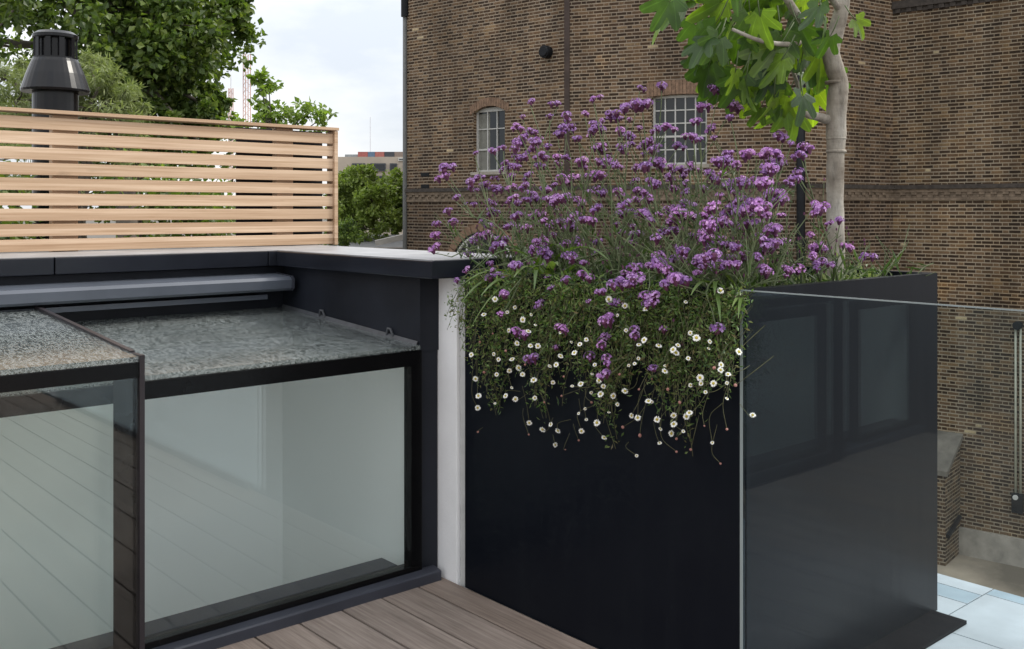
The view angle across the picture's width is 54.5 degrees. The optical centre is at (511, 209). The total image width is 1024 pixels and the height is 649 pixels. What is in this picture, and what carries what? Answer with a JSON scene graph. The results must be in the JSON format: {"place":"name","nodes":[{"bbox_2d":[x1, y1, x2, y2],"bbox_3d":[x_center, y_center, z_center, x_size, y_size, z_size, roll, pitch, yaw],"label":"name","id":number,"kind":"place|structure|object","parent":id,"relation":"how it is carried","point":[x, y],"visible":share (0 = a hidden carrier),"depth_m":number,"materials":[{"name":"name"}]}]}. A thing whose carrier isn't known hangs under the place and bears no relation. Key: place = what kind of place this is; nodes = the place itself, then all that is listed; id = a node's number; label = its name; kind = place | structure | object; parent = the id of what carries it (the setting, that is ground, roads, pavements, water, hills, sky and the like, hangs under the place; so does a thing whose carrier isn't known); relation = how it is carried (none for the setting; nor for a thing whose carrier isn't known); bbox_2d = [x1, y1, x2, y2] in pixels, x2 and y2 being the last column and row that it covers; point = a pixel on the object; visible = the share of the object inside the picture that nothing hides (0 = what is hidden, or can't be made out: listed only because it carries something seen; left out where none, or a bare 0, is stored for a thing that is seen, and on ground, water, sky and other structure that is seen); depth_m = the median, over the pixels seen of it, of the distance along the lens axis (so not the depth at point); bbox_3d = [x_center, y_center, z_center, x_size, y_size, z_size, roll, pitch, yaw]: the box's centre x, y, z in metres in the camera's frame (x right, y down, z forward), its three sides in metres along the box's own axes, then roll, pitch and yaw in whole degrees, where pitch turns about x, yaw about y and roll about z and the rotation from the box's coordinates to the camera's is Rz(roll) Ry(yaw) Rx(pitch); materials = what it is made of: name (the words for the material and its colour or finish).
{"place":"outdoors","nodes":[
{"label":"outdoors","id":0,"kind":"place"},
{"bbox_2d":[23,219,326,244],"bbox_3d":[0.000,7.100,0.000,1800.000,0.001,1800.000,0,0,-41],"label":"ground","id":1,"kind":"structure","parent":0,"point":[99,236],"depth_m":281.80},
{"bbox_2d":[0,46,155,237],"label":"feathery tree","id":2,"kind":"object","parent":1,"relation":"on","point":[105,93],"visible":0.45,"depth_m":10.52,"materials":[{"name":"green plant"}]},
{"bbox_2d":[0,0,267,237],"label":"plane tree","id":3,"kind":"object","parent":1,"relation":"on","point":[169,55],"visible":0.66,"depth_m":16.35,"materials":[{"name":"green plant"}]},
{"bbox_2d":[0,313,405,648],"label":"terrace house","id":4,"kind":"structure","parent":1,"relation":"on","point":[250,489],"depth_m":3.87,"materials":[{"name":"glass"}]},
{"bbox_2d":[0,245,524,591],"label":"parapet wall","id":5,"kind":"structure","parent":4,"relation":"on","point":[398,295],"depth_m":3.62,"materials":[{"name":"metal"}]},
{"bbox_2d":[0,294,267,315],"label":"guide rail","id":6,"kind":"object","parent":5,"relation":"attached to","point":[128,304],"visible":1,"depth_m":3.75,"materials":[{"name":"grey metal"}]},
{"bbox_2d":[0,272,294,306],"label":"blind cassette","id":7,"kind":"object","parent":5,"relation":"attached to","point":[61,293],"visible":1,"depth_m":3.71,"materials":[{"name":"grey metal"}]},
{"bbox_2d":[0,107,338,251],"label":"slatted fence","id":8,"kind":"object","parent":5,"relation":"on","point":[278,187],"visible":0.98,"depth_m":4.31,"materials":[{"name":"brown wood"}]},
{"bbox_2d":[0,307,440,648],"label":"box rooflight","id":9,"kind":"object","parent":5,"relation":"attached to","point":[235,620],"visible":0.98,"depth_m":3.25,"materials":[{"name":"black glass"}]},
{"bbox_2d":[0,305,144,648],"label":"sliding rooflight","id":10,"kind":"object","parent":9,"relation":"on","point":[126,377],"visible":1,"depth_m":2.76,"materials":[{"name":"grey glass"}]},
{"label":"deck void","id":11,"kind":"structure","parent":4,"relation":"on","visible":0},
{"bbox_2d":[217,577,596,648],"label":"deck","id":12,"kind":"structure","parent":11,"relation":"on","point":[443,613],"depth_m":3.09,"materials":[{"name":"brown wood"}]},
{"bbox_2d":[740,290,1023,648],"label":"glass balustrade","id":13,"kind":"object","parent":12,"relation":"on","point":[741,500],"visible":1,"depth_m":2.54,"materials":[{"name":"clear glass"}]},
{"bbox_2d":[219,65,337,132],"bbox_3d":[-3.255,2.532,13.978,1.645,9.139,0.890,0,0,0],"label":"light sapling","id":14,"kind":"object","parent":1,"relation":"on","point":[265,114],"visible":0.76,"depth_m":13.96,"materials":[{"name":"green plant"}]},
{"bbox_2d":[318,214,363,246],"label":"dark shrub","id":15,"kind":"object","parent":1,"relation":"on","point":[346,230],"visible":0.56,"depth_m":23.75,"materials":[{"name":"green plant"}]},
{"bbox_2d":[322,163,399,241],"bbox_3d":[-4.740,2.836,29.754,2.395,8.544,2.718,0,0,-41],"label":"round tree","id":16,"kind":"object","parent":1,"relation":"on","point":[363,194],"visible":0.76,"depth_m":29.43,"materials":[{"name":"green plant"}]},
{"bbox_2d":[327,234,402,248],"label":"building","id":17,"kind":"structure","parent":1,"relation":"on","point":[393,242],"depth_m":27.68,"materials":[{"name":"grey stone"}]},
{"bbox_2d":[338,152,402,234],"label":"apartment block","id":18,"kind":"structure","parent":1,"relation":"on","point":[381,161],"depth_m":110.00,"materials":[{"name":"beige brick"}]},
{"bbox_2d":[370,117,370,151],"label":"roof antenna","id":19,"kind":"object","parent":18,"relation":"on","point":[370,134],"visible":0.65,"depth_m":114.00,"materials":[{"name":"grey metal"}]},
{"bbox_2d":[370,163,385,170],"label":"window","id":20,"kind":"structure","parent":18,"relation":"in","point":[380,166],"depth_m":109.70,"materials":[{"name":"grey glass"}]},
{"bbox_2d":[390,163,396,169],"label":"window","id":21,"kind":"structure","parent":18,"relation":"in","point":[392,165],"depth_m":109.70,"materials":[{"name":"grey glass"}]},
{"bbox_2d":[367,167,402,234],"bbox_3d":[-3.853,2.833,32.778,1.898,8.538,2.477,0,0,18],"label":"round tree","id":22,"kind":"object","parent":1,"relation":"on","point":[394,177],"visible":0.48,"depth_m":32.43,"materials":[{"name":"green plant"}]},
{"bbox_2d":[405,0,1023,567],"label":"brick building","id":23,"kind":"structure","parent":1,"relation":"on","point":[935,134],"depth_m":20.97,"materials":[{"name":"brown brick"}]},
{"bbox_2d":[401,0,407,249],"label":"corner pipe","id":24,"kind":"object","parent":23,"relation":"attached to","point":[404,9],"visible":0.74,"depth_m":25.01,"materials":[{"name":"black metal"}]},
{"bbox_2d":[421,172,428,176],"bbox_3d":[-2.157,-0.878,24.632,0.280,0.100,0.018,0,0,40],"label":"air brick","id":25,"kind":"object","parent":23,"relation":"attached to","point":[424,174],"visible":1,"depth_m":24.63,"materials":[{"name":"black metal"}]},
{"bbox_2d":[421,184,428,187],"bbox_3d":[-2.157,-0.585,24.632,0.280,0.100,0.018,0,0,40],"label":"air brick","id":26,"kind":"object","parent":23,"relation":"in","point":[424,185],"visible":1,"depth_m":24.62,"materials":[{"name":"black metal"}]},
{"bbox_2d":[447,224,517,254],"bbox_3d":[-0.656,1.576,23.371,2.549,2.512,0.070,0,0,40],"label":"arched window","id":27,"kind":"structure","parent":23,"relation":"in","point":[468,231],"depth_m":23.58,"materials":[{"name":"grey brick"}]},
{"bbox_2d":[470,97,508,174],"bbox_3d":[-0.496,-1.730,23.337,1.206,1.813,0.230,0,0,40],"label":"window","id":28,"kind":"structure","parent":23,"relation":"in","point":[490,120],"depth_m":23.41,"materials":[{"name":"white paint"}]},
{"bbox_2d":[539,45,552,57],"bbox_3d":[0.748,-3.514,22.099,0.278,0.279,0.210,0,0,40],"label":"wall vent","id":29,"kind":"object","parent":23,"relation":"attached to","point":[545,51],"depth_m":22.02,"materials":[{"name":"black metal"}]},
{"bbox_2d":[646,79,709,167],"bbox_3d":[3.531,-1.806,20.929,1.395,1.854,0.230,0,0,22],"label":"window","id":30,"kind":"structure","parent":23,"relation":"in","point":[676,110],"depth_m":20.99,"materials":[{"name":"white paint"}]},
{"bbox_2d":[794,9,807,265],"bbox_3d":[5.778,0.050,19.855,0.262,14.100,0.205,0,0,14],"label":"drainpipe","id":31,"kind":"object","parent":23,"relation":"attached to","point":[800,204],"visible":0.2,"depth_m":19.79,"materials":[{"name":"black metal"}]},
{"bbox_2d":[1011,321,1023,513],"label":"wall lamp","id":32,"kind":"object","parent":23,"relation":"attached to","point":[1017,503],"visible":1,"depth_m":19.78,"materials":[{"name":"black metal"}]},
{"bbox_2d":[0,0,402,208],"label":"sky","id":33,"kind":"structure","parent":0,"point":[346,56],"materials":[{"name":"white"}]},
{"bbox_2d":[228,88,233,181],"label":"lattice mast","id":34,"kind":"object","parent":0,"point":[230,92],"visible":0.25,"depth_m":159.97,"materials":[{"name":"metal"}]},
{"bbox_2d":[243,53,250,127],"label":"lattice mast","id":35,"kind":"object","parent":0,"point":[245,92],"visible":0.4,"depth_m":149.89,"materials":[{"name":"metal"}]},
{"bbox_2d":[474,573,1023,648],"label":"paving","id":36,"kind":"structure","parent":0,"point":[994,618],"depth_m":3.21,"materials":[{"name":"stone"}]},
{"bbox_2d":[465,260,966,648],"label":"planter","id":37,"kind":"object","parent":36,"relation":"on","point":[590,538],"visible":0.7,"depth_m":2.89,"materials":[{"name":"black paint"}]},
{"bbox_2d":[444,265,531,432],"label":"daisy clump","id":38,"kind":"object","parent":37,"relation":"in","point":[482,300],"visible":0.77,"depth_m":3.27,"materials":[{"name":"green plant"}]},
{"bbox_2d":[428,100,603,286],"bbox_3d":[0.080,-0.043,3.432,0.607,0.696,0.600,0,0,-41],"label":"verbena plant","id":39,"kind":"object","parent":37,"relation":"on","point":[495,245],"visible":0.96,"depth_m":3.51,"materials":[{"name":"purple plant"}]},
{"bbox_2d":[462,244,608,326],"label":"strap leaf plant","id":40,"kind":"object","parent":37,"relation":"in","point":[551,264],"visible":0.58,"depth_m":3.20,"materials":[{"name":"green plant"}]},
{"bbox_2d":[480,269,591,449],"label":"daisy clump","id":41,"kind":"object","parent":37,"relation":"in","point":[523,283],"visible":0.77,"depth_m":3.09,"materials":[{"name":"green plant"}]},
{"bbox_2d":[462,120,656,340],"bbox_3d":[0.222,0.052,3.304,0.686,0.696,0.708,0,0,21],"label":"verbena plant","id":42,"kind":"object","parent":37,"relation":"in","point":[548,254],"visible":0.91,"depth_m":3.25,"materials":[{"name":"purple plant"}]},
{"bbox_2d":[507,98,635,278],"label":"verbena plant","id":43,"kind":"object","parent":37,"relation":"in","point":[562,131],"visible":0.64,"depth_m":3.67,"materials":[{"name":"purple plant"}]},
{"bbox_2d":[524,269,641,448],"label":"daisy clump","id":44,"kind":"object","parent":37,"relation":"in","point":[585,314],"visible":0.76,"depth_m":2.91,"materials":[{"name":"green plant"}]},
{"bbox_2d":[522,94,710,364],"bbox_3d":[0.305,0.049,3.075,0.646,0.828,0.555,0,0,31],"label":"verbena plant","id":45,"kind":"object","parent":37,"relation":"in","point":[617,270],"visible":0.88,"depth_m":3.02,"materials":[{"name":"purple plant"}]},
{"bbox_2d":[558,85,722,282],"bbox_3d":[0.440,-0.066,3.471,0.688,0.724,0.609,0,0,-41],"label":"verbena plant","id":46,"kind":"object","parent":37,"relation":"in","point":[624,110],"visible":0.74,"depth_m":3.41,"materials":[{"name":"purple plant"}]},
{"bbox_2d":[578,277,711,456],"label":"daisy clump","id":47,"kind":"object","parent":37,"relation":"in","point":[632,319],"visible":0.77,"depth_m":2.74,"materials":[{"name":"green plant"}]},
{"bbox_2d":[565,81,757,278],"bbox_3d":[0.556,-0.076,3.771,0.578,0.800,0.564,0,0,-19],"label":"verbena plant","id":48,"kind":"object","parent":37,"relation":"in","point":[662,86],"visible":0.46,"depth_m":3.78,"materials":[{"name":"purple plant"}]},
{"bbox_2d":[585,133,784,380],"bbox_3d":[0.500,0.126,2.864,0.580,0.699,0.565,0,0,37],"label":"verbena plant","id":49,"kind":"object","parent":37,"relation":"in","point":[685,215],"visible":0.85,"depth_m":2.80,"materials":[{"name":"purple plant"}]},
{"bbox_2d":[605,133,781,277],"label":"verbena plant","id":50,"kind":"object","parent":37,"relation":"on","point":[683,176],"visible":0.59,"depth_m":3.54,"materials":[{"name":"purple plant"}]},
{"bbox_2d":[629,275,773,464],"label":"daisy clump","id":51,"kind":"object","parent":37,"relation":"in","point":[726,305],"visible":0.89,"depth_m":2.58,"materials":[{"name":"green plant"}]},
{"bbox_2d":[647,84,757,283],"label":"verbena plant","id":52,"kind":"object","parent":37,"relation":"on","point":[700,107],"visible":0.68,"depth_m":3.20,"materials":[{"name":"purple plant"}]},
{"bbox_2d":[616,140,813,371],"bbox_3d":[0.573,0.120,2.755,0.500,0.624,0.581,0,0,23],"label":"verbena plant","id":53,"kind":"object","parent":37,"relation":"in","point":[742,261],"visible":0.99,"depth_m":2.65,"materials":[{"name":"purple plant"}]},
{"bbox_2d":[691,273,743,321],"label":"strap leaf plant","id":54,"kind":"object","parent":37,"relation":"in","point":[715,284],"visible":0.49,"depth_m":2.53,"materials":[{"name":"green plant"}]},
{"bbox_2d":[664,114,840,286],"bbox_3d":[0.759,0.005,3.061,0.645,0.590,0.557,0,0,-41],"label":"verbena plant","id":55,"kind":"object","parent":37,"relation":"on","point":[765,153],"visible":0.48,"depth_m":2.95,"materials":[{"name":"purple plant"}]},
{"bbox_2d":[639,0,870,279],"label":"fig tree","id":56,"kind":"object","parent":37,"relation":"in","point":[766,50],"visible":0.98,"depth_m":3.15,"materials":[{"name":"green plant"}]},
{"bbox_2d":[687,123,876,280],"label":"verbena plant","id":57,"kind":"object","parent":37,"relation":"in","point":[780,137],"visible":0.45,"depth_m":3.26,"materials":[{"name":"purple plant"}]},
{"bbox_2d":[716,141,877,286],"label":"verbena plant","id":58,"kind":"object","parent":37,"relation":"in","point":[817,266],"visible":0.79,"depth_m":2.90,"materials":[{"name":"purple plant"}]},
{"bbox_2d":[754,251,880,286],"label":"silvery herb","id":59,"kind":"object","parent":37,"relation":"on","point":[824,277],"visible":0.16,"depth_m":3.08,"materials":[{"name":"plant"}]},
{"bbox_2d":[792,223,935,277],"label":"plant","id":60,"kind":"object","parent":37,"relation":"in","point":[895,263],"visible":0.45,"depth_m":3.23,"materials":[{"name":"green plant"}]},
{"bbox_2d":[937,554,1023,596],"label":"path","id":61,"kind":"structure","parent":0,"point":[1006,578],"depth_m":19.41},
{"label":"flat roof","id":62,"kind":"structure","parent":0,"visible":0},
{"bbox_2d":[20,29,89,238],"bbox_3d":[-2.263,-0.144,4.930,0.320,1.488,0.320,0,0,-41],"label":"chimney flue","id":63,"kind":"object","parent":62,"relation":"on","point":[54,78],"visible":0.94,"depth_m":4.84,"materials":[{"name":"black metal"}]},
{"bbox_2d":[0,148,235,239],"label":"ivy hedge","id":64,"kind":"object","parent":62,"relation":"on","point":[139,207],"visible":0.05,"depth_m":4.87,"materials":[{"name":"green plant"}]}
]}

